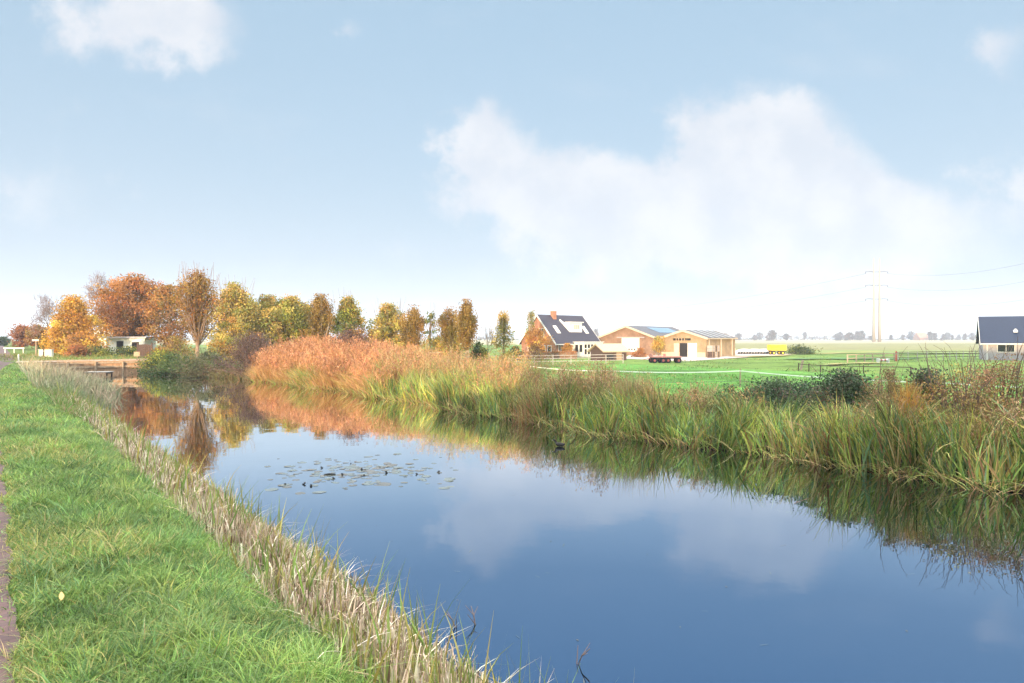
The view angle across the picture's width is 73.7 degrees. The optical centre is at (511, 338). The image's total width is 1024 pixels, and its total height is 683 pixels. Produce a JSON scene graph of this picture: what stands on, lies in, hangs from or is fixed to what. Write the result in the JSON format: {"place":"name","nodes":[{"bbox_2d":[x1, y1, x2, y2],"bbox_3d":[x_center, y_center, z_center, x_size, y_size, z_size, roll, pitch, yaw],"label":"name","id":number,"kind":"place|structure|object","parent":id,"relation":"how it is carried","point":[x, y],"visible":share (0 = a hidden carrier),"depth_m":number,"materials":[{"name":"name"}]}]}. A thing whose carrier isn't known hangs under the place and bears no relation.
{"place":"outdoors","nodes":[
{"label":"outdoors","id":0,"kind":"place"},
{"bbox_2d":[0,346,20,682],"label":"path","id":1,"kind":"structure","parent":0,"point":[7,628],"depth_m":4.33,"materials":[{"name":"brick"}]},
{"bbox_2d":[0,362,509,682],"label":"verge grass","id":2,"kind":"structure","parent":0,"point":[235,650],"depth_m":4.77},
{"bbox_2d":[17,339,975,344],"bbox_3d":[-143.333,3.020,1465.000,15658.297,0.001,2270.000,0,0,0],"label":"stubble field","id":3,"kind":"structure","parent":0,"point":[515,342],"depth_m":652.03,"materials":[{"name":"plant"}]},
{"bbox_2d":[0,334,975,339],"bbox_3d":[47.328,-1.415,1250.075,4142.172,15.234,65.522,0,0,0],"label":"distant wood","id":4,"kind":"object","parent":3,"relation":"on","point":[779,337],"visible":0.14,"depth_m":1238.56,"materials":[{"name":"green plant"}]},
{"bbox_2d":[0,340,1023,682],"bbox_3d":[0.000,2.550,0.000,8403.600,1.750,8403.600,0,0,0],"label":"ground","id":5,"kind":"structure","parent":0,"point":[766,364],"depth_m":63.12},
{"bbox_2d":[0,336,10,345],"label":"tree","id":6,"kind":"object","parent":5,"relation":"on","point":[3,341],"visible":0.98,"depth_m":149.68,"materials":[{"name":"green plant"}]},
{"bbox_2d":[5,323,31,347],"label":"tree","id":7,"kind":"object","parent":5,"relation":"on","point":[18,332],"visible":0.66,"depth_m":107.28,"materials":[{"name":"brown plant"}]},
{"bbox_2d":[23,324,48,348],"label":"tree","id":8,"kind":"object","parent":5,"relation":"on","point":[30,336],"visible":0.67,"depth_m":103.26,"materials":[{"name":"brown plant"}]},
{"bbox_2d":[28,295,63,335],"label":"bare tree","id":9,"kind":"object","parent":5,"relation":"on","point":[45,310],"visible":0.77,"depth_m":87.17,"materials":[{"name":"grey plant"}]},
{"bbox_2d":[38,349,53,356],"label":"parapet","id":10,"kind":"structure","parent":5,"relation":"on","point":[50,352],"depth_m":61.87,"materials":[{"name":"concrete"}]},
{"bbox_2d":[37,294,113,354],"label":"tree","id":11,"kind":"object","parent":5,"relation":"on","point":[78,318],"visible":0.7,"depth_m":69.28,"materials":[{"name":"orange plant"}]},
{"bbox_2d":[6,354,146,408],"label":"bank reeds","id":12,"kind":"object","parent":5,"relation":"on","point":[47,376],"visible":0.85,"depth_m":28.65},
{"bbox_2d":[35,382,121,427],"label":"bank herbs","id":13,"kind":"object","parent":5,"relation":"on","point":[64,404],"visible":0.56,"depth_m":18.21,"materials":[{"name":"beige plant"}]},
{"bbox_2d":[63,343,93,356],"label":"shrub","id":14,"kind":"object","parent":5,"relation":"on","point":[77,350],"visible":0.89,"depth_m":61.78,"materials":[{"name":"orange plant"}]},
{"bbox_2d":[48,331,109,355],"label":"shrub","id":15,"kind":"object","parent":5,"relation":"on","point":[81,339],"visible":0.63,"depth_m":65.59,"materials":[{"name":"orange plant"}]},
{"bbox_2d":[30,359,151,373],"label":"timber dam","id":16,"kind":"structure","parent":5,"relation":"on","point":[123,365],"depth_m":48.82,"materials":[{"name":"brown wood"}]},
{"bbox_2d":[83,345,115,356],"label":"shrub","id":17,"kind":"object","parent":5,"relation":"on","point":[99,351],"visible":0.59,"depth_m":63.47,"materials":[{"name":"green plant"}]},
{"bbox_2d":[80,270,124,336],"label":"bare tree","id":18,"kind":"object","parent":5,"relation":"on","point":[96,282],"visible":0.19,"depth_m":83.38,"materials":[{"name":"brown plant"}]},
{"bbox_2d":[89,304,131,336],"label":"tree","id":19,"kind":"object","parent":5,"relation":"on","point":[99,331],"visible":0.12,"depth_m":84.69,"materials":[{"name":"orange plant"}]},
{"bbox_2d":[108,345,136,356],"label":"shrub","id":20,"kind":"object","parent":5,"relation":"on","point":[127,350],"visible":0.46,"depth_m":65.32,"materials":[{"name":"green plant"}]},
{"bbox_2d":[0,352,246,365],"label":"garden grass","id":21,"kind":"structure","parent":5,"relation":"on","point":[25,356],"depth_m":57.95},
{"bbox_2d":[83,272,165,336],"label":"tree","id":22,"kind":"object","parent":5,"relation":"on","point":[137,286],"visible":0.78,"depth_m":78.61,"materials":[{"name":"orange plant"}]},
{"bbox_2d":[102,337,155,351],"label":"garden building","id":23,"kind":"structure","parent":5,"relation":"on","point":[115,342],"depth_m":74.51,"materials":[{"name":"white paint"}]},
{"bbox_2d":[137,343,152,358],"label":"garden gate","id":24,"kind":"structure","parent":5,"relation":"on","point":[143,349],"depth_m":56.98,"materials":[{"name":"brown wood"}]},
{"bbox_2d":[132,348,186,372],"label":"shrub","id":25,"kind":"object","parent":5,"relation":"on","point":[148,364],"visible":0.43,"depth_m":49.26,"materials":[{"name":"green plant"}]},
{"bbox_2d":[135,283,193,348],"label":"tree","id":26,"kind":"object","parent":5,"relation":"on","point":[163,295],"visible":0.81,"depth_m":75.26,"materials":[{"name":"brown plant"}]},
{"bbox_2d":[131,351,199,375],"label":"shrub","id":27,"kind":"object","parent":5,"relation":"on","point":[168,363],"visible":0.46,"depth_m":46.19,"materials":[{"name":"green plant"}]},
{"bbox_2d":[146,334,199,358],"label":"shrub","id":28,"kind":"object","parent":5,"relation":"on","point":[176,347],"visible":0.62,"depth_m":55.72,"materials":[{"name":"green plant"}]},
{"bbox_2d":[167,348,233,377],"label":"shrub","id":29,"kind":"object","parent":5,"relation":"on","point":[202,360],"visible":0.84,"depth_m":43.84,"materials":[{"name":"green plant"}]},
{"bbox_2d":[172,261,229,359],"bbox_3d":[-22.172,-1.593,47.621,3.660,7.604,4.375,0,0,13],"label":"upright tree","id":30,"kind":"object","parent":5,"relation":"on","point":[200,296],"visible":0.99,"depth_m":47.62,"materials":[{"name":"brown plant"}]},
{"bbox_2d":[205,333,238,364],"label":"shrub","id":31,"kind":"object","parent":5,"relation":"on","point":[221,341],"visible":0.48,"depth_m":59.71,"materials":[{"name":"plant"}]},
{"bbox_2d":[198,329,275,376],"bbox_3d":[-16.017,0.900,42.308,5.458,2.898,5.464,0,0,-37],"label":"shrub","id":32,"kind":"object","parent":5,"relation":"on","point":[259,342],"visible":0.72,"depth_m":42.04,"materials":[{"name":"brown plant"}]},
{"bbox_2d":[203,275,274,359],"bbox_3d":[-26.070,-1.721,64.022,6.063,8.592,6.421,0,0,17],"label":"tree","id":33,"kind":"object","parent":5,"relation":"on","point":[239,314],"visible":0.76,"depth_m":63.28,"materials":[{"name":"yellow plant"}]},
{"bbox_2d":[247,294,295,360],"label":"tree","id":34,"kind":"object","parent":5,"relation":"on","point":[266,301],"visible":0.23,"depth_m":67.15,"materials":[{"name":"green plant"}]},
{"bbox_2d":[259,293,313,351],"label":"tree","id":35,"kind":"object","parent":5,"relation":"on","point":[291,307],"visible":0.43,"depth_m":65.80,"materials":[{"name":"yellow plant"}]},
{"bbox_2d":[288,310,309,338],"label":"tree","id":36,"kind":"object","parent":5,"relation":"on","point":[301,329],"visible":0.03,"depth_m":66.95,"materials":[{"name":"green plant"}]},
{"bbox_2d":[243,361,381,395],"bbox_3d":[-10.404,1.825,35.247,4.555,1.649,17.875,0,0,-40],"label":"reed fringe","id":37,"kind":"object","parent":5,"relation":"on","point":[297,378],"visible":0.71,"depth_m":33.91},
{"bbox_2d":[301,289,335,341],"bbox_3d":[-17.302,-0.613,61.023,3.033,7.495,2.904,0,0,-15],"label":"tree","id":38,"kind":"object","parent":5,"relation":"on","point":[321,320],"visible":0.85,"depth_m":60.52,"materials":[{"name":"brown plant"}]},
{"bbox_2d":[53,381,634,682],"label":"reed stubble","id":39,"kind":"object","parent":5,"relation":"on","point":[302,575],"visible":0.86,"depth_m":5.63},
{"bbox_2d":[330,289,372,341],"bbox_3d":[-14.991,-0.753,63.965,4.508,7.874,4.339,0,0,-38],"label":"tree","id":40,"kind":"object","parent":5,"relation":"on","point":[348,312],"visible":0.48,"depth_m":63.53,"materials":[{"name":"green plant"}]},
{"bbox_2d":[246,332,457,389],"bbox_3d":[-8.763,1.002,36.072,6.051,2.836,18.210,0,0,-40],"label":"reed bed","id":41,"kind":"object","parent":5,"relation":"on","point":[304,351],"visible":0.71,"depth_m":34.71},
{"bbox_2d":[329,324,388,352],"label":"shrub","id":42,"kind":"object","parent":5,"relation":"on","point":[351,332],"visible":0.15,"depth_m":37.01,"materials":[{"name":"brown plant"}]},
{"bbox_2d":[366,298,406,349],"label":"tree","id":43,"kind":"object","parent":5,"relation":"on","point":[386,319],"visible":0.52,"depth_m":65.16,"materials":[{"name":"yellow plant"}]},
{"bbox_2d":[398,304,426,348],"bbox_3d":[-9.014,0.035,62.036,2.700,6.285,2.927,0,0,-13],"label":"pollard","id":44,"kind":"object","parent":5,"relation":"on","point":[413,322],"visible":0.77,"depth_m":61.55,"materials":[{"name":"brown plant"}]},
{"bbox_2d":[422,302,437,350],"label":"tree","id":45,"kind":"object","parent":5,"relation":"on","point":[430,321],"visible":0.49,"depth_m":69.85,"materials":[{"name":"green plant"}]},
{"bbox_2d":[428,336,442,351],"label":"shrub","id":46,"kind":"object","parent":5,"relation":"on","point":[434,343],"visible":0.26,"depth_m":65.67,"materials":[{"name":"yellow plant"}]},
{"bbox_2d":[433,306,460,362],"bbox_3d":[-5.494,0.122,61.011,2.902,6.110,3.396,0,0,31],"label":"pollard","id":47,"kind":"object","parent":5,"relation":"on","point":[448,334],"visible":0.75,"depth_m":60.52,"materials":[{"name":"brown plant"}]},
{"bbox_2d":[451,298,481,364],"bbox_3d":[-3.818,-0.114,56.993,2.592,6.559,2.347,0,0,-5],"label":"pollard","id":48,"kind":"object","parent":5,"relation":"on","point":[467,322],"visible":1,"depth_m":56.64,"materials":[{"name":"brown plant"}]},
{"bbox_2d":[469,340,488,368],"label":"shrub","id":49,"kind":"object","parent":5,"relation":"on","point":[477,349],"visible":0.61,"depth_m":69.62,"materials":[{"name":"green plant"}]},
{"bbox_2d":[481,324,499,359],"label":"bare tree","id":50,"kind":"object","parent":5,"relation":"on","point":[486,336],"visible":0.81,"depth_m":71.80,"materials":[{"name":"grey plant"}]},
{"bbox_2d":[490,306,519,364],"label":"birch","id":51,"kind":"object","parent":5,"relation":"on","point":[502,327],"visible":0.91,"depth_m":69.73,"materials":[{"name":"green plant"}]},
{"bbox_2d":[506,345,524,359],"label":"shrub","id":52,"kind":"object","parent":5,"relation":"on","point":[518,351],"visible":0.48,"depth_m":97.69,"materials":[{"name":"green plant"}]},
{"bbox_2d":[524,310,536,348],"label":"birch","id":53,"kind":"object","parent":5,"relation":"on","point":[531,319],"visible":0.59,"depth_m":103.90,"materials":[{"name":"yellow plant"}]},
{"bbox_2d":[499,366,563,422],"bbox_3d":[0.540,2.095,20.388,2.124,2.554,1.845,0,0,0],"label":"stalk tuft","id":54,"kind":"object","parent":5,"relation":"on","point":[524,414],"visible":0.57,"depth_m":20.37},
{"bbox_2d":[521,326,554,354],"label":"tree","id":55,"kind":"object","parent":5,"relation":"on","point":[535,333],"visible":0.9,"depth_m":100.46,"materials":[{"name":"orange plant"}]},
{"bbox_2d":[522,350,576,358],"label":"garden hedge","id":56,"kind":"object","parent":5,"relation":"on","point":[574,354],"visible":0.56,"depth_m":99.92,"materials":[{"name":"orange plant"}]},
{"bbox_2d":[518,311,602,356],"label":"farmhouse","id":57,"kind":"object","parent":5,"relation":"on","point":[579,334],"visible":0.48,"depth_m":115.57,"materials":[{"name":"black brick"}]},
{"bbox_2d":[561,343,572,351],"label":"tree","id":58,"kind":"object","parent":5,"relation":"on","point":[566,347],"visible":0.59,"depth_m":103.74,"materials":[{"name":"orange plant"}]},
{"bbox_2d":[527,354,622,364],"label":"garden fence","id":59,"kind":"object","parent":5,"relation":"on","point":[584,360],"visible":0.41,"depth_m":82.33,"materials":[{"name":"brown wood"}]},
{"bbox_2d":[142,356,1023,499],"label":"bank sedge","id":60,"kind":"object","parent":5,"relation":"on","point":[950,454],"visible":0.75,"depth_m":14.99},
{"bbox_2d":[587,343,629,359],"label":"animal shelter","id":61,"kind":"object","parent":5,"relation":"on","point":[596,350],"visible":0.86,"depth_m":94.92,"materials":[{"name":"brown wood"}]},
{"bbox_2d":[235,364,1022,406],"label":"pasture grass","id":62,"kind":"structure","parent":5,"relation":"on","point":[696,379],"depth_m":50.59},
{"bbox_2d":[612,361,661,407],"bbox_3d":[3.262,1.394,18.512,1.373,1.641,1.545,0,0,-12],"label":"stalk tuft","id":63,"kind":"object","parent":5,"relation":"on","point":[629,387],"visible":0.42,"depth_m":18.42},
{"bbox_2d":[631,347,646,356],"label":"shrub","id":64,"kind":"object","parent":5,"relation":"on","point":[637,353],"visible":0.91,"depth_m":109.75,"materials":[{"name":"brown plant"}]},
{"bbox_2d":[643,354,665,362],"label":"farm trailer","id":65,"kind":"object","parent":5,"relation":"on","point":[653,359],"visible":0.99,"depth_m":84.22,"materials":[{"name":"brown metal"}]},
{"bbox_2d":[650,335,665,355],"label":"tree","id":66,"kind":"object","parent":5,"relation":"on","point":[658,345],"visible":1,"depth_m":112.76,"materials":[{"name":"orange plant"}]},
{"bbox_2d":[657,354,681,362],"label":"farm trailer","id":67,"kind":"object","parent":5,"relation":"on","point":[677,359],"visible":0.85,"depth_m":84.19,"materials":[{"name":"brown metal"}]},
{"bbox_2d":[364,334,1023,460],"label":"seeded weeds","id":68,"kind":"object","parent":5,"relation":"on","point":[501,370],"visible":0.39,"depth_m":20.27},
{"bbox_2d":[626,353,787,360],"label":"yard","id":69,"kind":"structure","parent":5,"relation":"on","point":[701,358],"depth_m":107.77,"materials":[{"name":"concrete"}]},
{"bbox_2d":[598,325,678,354],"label":"barn","id":70,"kind":"structure","parent":69,"relation":"on","point":[631,338],"depth_m":123.87,"materials":[{"name":"brick"}]},
{"bbox_2d":[622,338,638,351],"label":"sliding door","id":71,"kind":"structure","parent":70,"relation":"in","point":[630,343],"depth_m":123.24,"materials":[{"name":"white paint"}]},
{"bbox_2d":[661,329,737,356],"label":"barn","id":72,"kind":"structure","parent":69,"relation":"on","point":[689,343],"depth_m":112.47,"materials":[{"name":"yellow brick"}]},
{"bbox_2d":[674,343,678,355],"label":"door","id":73,"kind":"structure","parent":72,"relation":"in","point":[676,345],"depth_m":112.57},
{"bbox_2d":[680,343,687,356],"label":"doorway","id":74,"kind":"structure","parent":72,"relation":"in","point":[683,346],"depth_m":111.89,"materials":[{"name":"black"}]},
{"bbox_2d":[688,343,696,356],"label":"door","id":75,"kind":"structure","parent":72,"relation":"in","point":[692,347],"depth_m":110.91,"materials":[{"name":"white paint"}]},
{"bbox_2d":[735,349,768,353],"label":"silage heap","id":76,"kind":"object","parent":69,"relation":"on","point":[752,351],"visible":0.76,"depth_m":132.62,"materials":[{"name":"white plastic"}]},
{"bbox_2d":[767,345,785,354],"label":"farm trailer","id":77,"kind":"object","parent":69,"relation":"on","point":[779,349],"visible":1,"depth_m":127.16,"materials":[{"name":"yellow paint"}]},
{"bbox_2d":[765,330,776,340],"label":"tree","id":78,"kind":"object","parent":5,"relation":"on","point":[771,333],"visible":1,"depth_m":840.21,"materials":[{"name":"grey plant"}]},
{"bbox_2d":[529,366,1015,400],"bbox_3d":[15.169,2.626,39.223,35.205,1.444,5.094,0,0,38],"label":"tape fence","id":79,"kind":"object","parent":5,"relation":"on","point":[732,371],"visible":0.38,"depth_m":42.94,"materials":[{"name":"white plastic"}]},
{"bbox_2d":[538,356,1023,402],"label":"pasture tussocks","id":80,"kind":"object","parent":5,"relation":"on","point":[847,364],"visible":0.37,"depth_m":71.27,"materials":[{"name":"green plant"}]},
{"bbox_2d":[706,371,862,418],"bbox_3d":[6.665,1.515,16.851,3.488,1.395,4.294,0,0,-37],"label":"bramble","id":81,"kind":"object","parent":5,"relation":"on","point":[773,389],"visible":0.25,"depth_m":17.01,"materials":[{"name":"green plant"}]},
{"bbox_2d":[785,343,822,354],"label":"hedge bush","id":82,"kind":"object","parent":5,"relation":"on","point":[797,350],"visible":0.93,"depth_m":131.07,"materials":[{"name":"green plant"}]},
{"bbox_2d":[777,364,912,419],"bbox_3d":[7.602,1.356,15.829,3.178,1.711,3.049,0,0,37],"label":"bramble","id":83,"kind":"object","parent":5,"relation":"on","point":[843,383],"visible":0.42,"depth_m":15.60,"materials":[{"name":"green plant"}]},
{"bbox_2d":[782,357,912,358],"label":"dark grass strip","id":84,"kind":"object","parent":5,"relation":"on","point":[841,358],"depth_m":100.56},
{"bbox_2d":[815,351,881,353],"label":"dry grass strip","id":85,"kind":"object","parent":5,"relation":"on","point":[848,352],"visible":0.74,"depth_m":143.17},
{"bbox_2d":[844,332,855,340],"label":"tree","id":86,"kind":"object","parent":5,"relation":"on","point":[850,338],"visible":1,"depth_m":846.06,"materials":[{"name":"grey plant"}]},
{"bbox_2d":[798,363,911,372],"bbox_3d":[29.915,2.828,61.328,2.285,0.910,10.231,0,0,-38],"label":"paddock fence","id":87,"kind":"object","parent":5,"relation":"on","point":[863,366],"visible":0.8,"depth_m":60.57,"materials":[{"name":"brown wood"}]},
{"bbox_2d":[828,362,883,363],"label":"dry grass strip","id":88,"kind":"object","parent":5,"relation":"on","point":[856,362],"visible":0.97,"depth_m":83.91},
{"bbox_2d":[856,330,866,340],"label":"tree","id":89,"kind":"object","parent":5,"relation":"on","point":[860,335],"visible":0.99,"depth_m":877.16,"materials":[{"name":"grey plant"}]},
{"bbox_2d":[865,258,876,341],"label":"pylon","id":90,"kind":"object","parent":5,"relation":"on","point":[873,325],"visible":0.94,"depth_m":499.49,"materials":[{"name":"grey"}]},
{"bbox_2d":[847,353,894,362],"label":"paddock fence","id":91,"kind":"object","parent":5,"relation":"on","point":[872,357],"visible":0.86,"depth_m":89.51,"materials":[{"name":"wood"}]},
{"bbox_2d":[877,258,887,341],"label":"pylon","id":92,"kind":"object","parent":5,"relation":"on","point":[879,316],"visible":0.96,"depth_m":499.46,"materials":[{"name":"grey"}]},
{"bbox_2d":[876,358,889,362],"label":"horse jump","id":93,"kind":"object","parent":5,"relation":"on","point":[887,360],"visible":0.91,"depth_m":85.89,"materials":[{"name":"white paint"}]},
{"bbox_2d":[861,346,907,418],"bbox_3d":[7.898,1.184,14.236,0.925,2.050,0.976,0,0,-37],"label":"weed shrub","id":94,"kind":"object","parent":5,"relation":"on","point":[888,378],"visible":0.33,"depth_m":14.20,"materials":[{"name":"brown plant"}]},
{"bbox_2d":[885,377,935,430],"bbox_3d":[7.860,1.418,13.495,0.888,1.539,0.947,0,0,-21],"label":"orange reed tuft","id":95,"kind":"object","parent":5,"relation":"on","point":[907,395],"visible":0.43,"depth_m":13.43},
{"bbox_2d":[906,331,915,339],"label":"tree","id":96,"kind":"object","parent":5,"relation":"on","point":[910,336],"visible":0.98,"depth_m":1007.77,"materials":[{"name":"plant"}]},
{"bbox_2d":[913,333,928,339],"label":"distant farm","id":97,"kind":"object","parent":5,"relation":"on","point":[920,336],"visible":0.82,"depth_m":976.37,"materials":[{"name":"brick"}]},
{"bbox_2d":[896,351,959,420],"bbox_3d":[8.579,1.238,14.312,1.198,1.946,1.464,0,0,-37],"label":"bramble","id":98,"kind":"object","parent":5,"relation":"on","point":[920,376],"visible":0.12,"depth_m":14.19,"materials":[{"name":"green plant"}]},
{"bbox_2d":[898,350,978,359],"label":"paddock fence","id":99,"kind":"object","parent":5,"relation":"on","point":[949,356],"visible":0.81,"depth_m":96.66,"materials":[{"name":"brown wood"}]},
{"bbox_2d":[915,342,1022,433],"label":"autumn shrub","id":100,"kind":"object","parent":5,"relation":"on","point":[976,400],"visible":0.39,"depth_m":13.22,"materials":[{"name":"brown plant"}]},
{"bbox_2d":[958,339,1023,430],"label":"autumn shrub","id":101,"kind":"object","parent":5,"relation":"on","point":[1006,375],"visible":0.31,"depth_m":13.33,"materials":[{"name":"brown plant"}]},
{"bbox_2d":[976,316,1023,359],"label":"bungalow","id":102,"kind":"object","parent":5,"relation":"on","point":[997,334],"visible":0.96,"depth_m":97.72,"materials":[{"name":"grey tile"}]},
{"bbox_2d":[997,344,1014,352],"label":"window","id":103,"kind":"structure","parent":102,"relation":"in","point":[1000,348],"depth_m":96.62,"materials":[{"name":"white paint"}]},
{"bbox_2d":[0,0,1023,338],"label":"sky","id":104,"kind":"structure","parent":0,"point":[569,157],"materials":[{"name":"blue"}]},
{"bbox_2d":[93,372,1023,682],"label":"water","id":105,"kind":"structure","parent":0,"point":[637,562],"depth_m":8.44,"materials":[{"name":"liquid"}]},
{"bbox_2d":[85,371,113,376],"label":"jetty","id":106,"kind":"object","parent":105,"relation":"in","point":[108,372],"visible":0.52,"depth_m":44.05,"materials":[{"name":"grey wood"}]},
{"bbox_2d":[375,482,390,485],"bbox_3d":[-2.211,2.497,11.664,0.283,0.006,0.313,0,1,10],"label":"lily pad","id":107,"kind":"object","parent":105,"relation":"on","point":[384,483],"visible":1,"depth_m":11.66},
{"bbox_2d":[576,643,589,663],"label":"twig","id":108,"kind":"object","parent":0,"point":[582,654],"visible":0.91,"depth_m":5.24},
{"bbox_2d":[735,343,978,349],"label":"ploughed field","id":109,"kind":"structure","parent":0,"point":[879,346],"depth_m":249.25,"materials":[{"name":"soil"}]},
{"bbox_2d":[775,350,978,352],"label":"rough grass field","id":110,"kind":"structure","parent":0,"point":[864,351],"depth_m":155.08,"materials":[{"name":"plant"}]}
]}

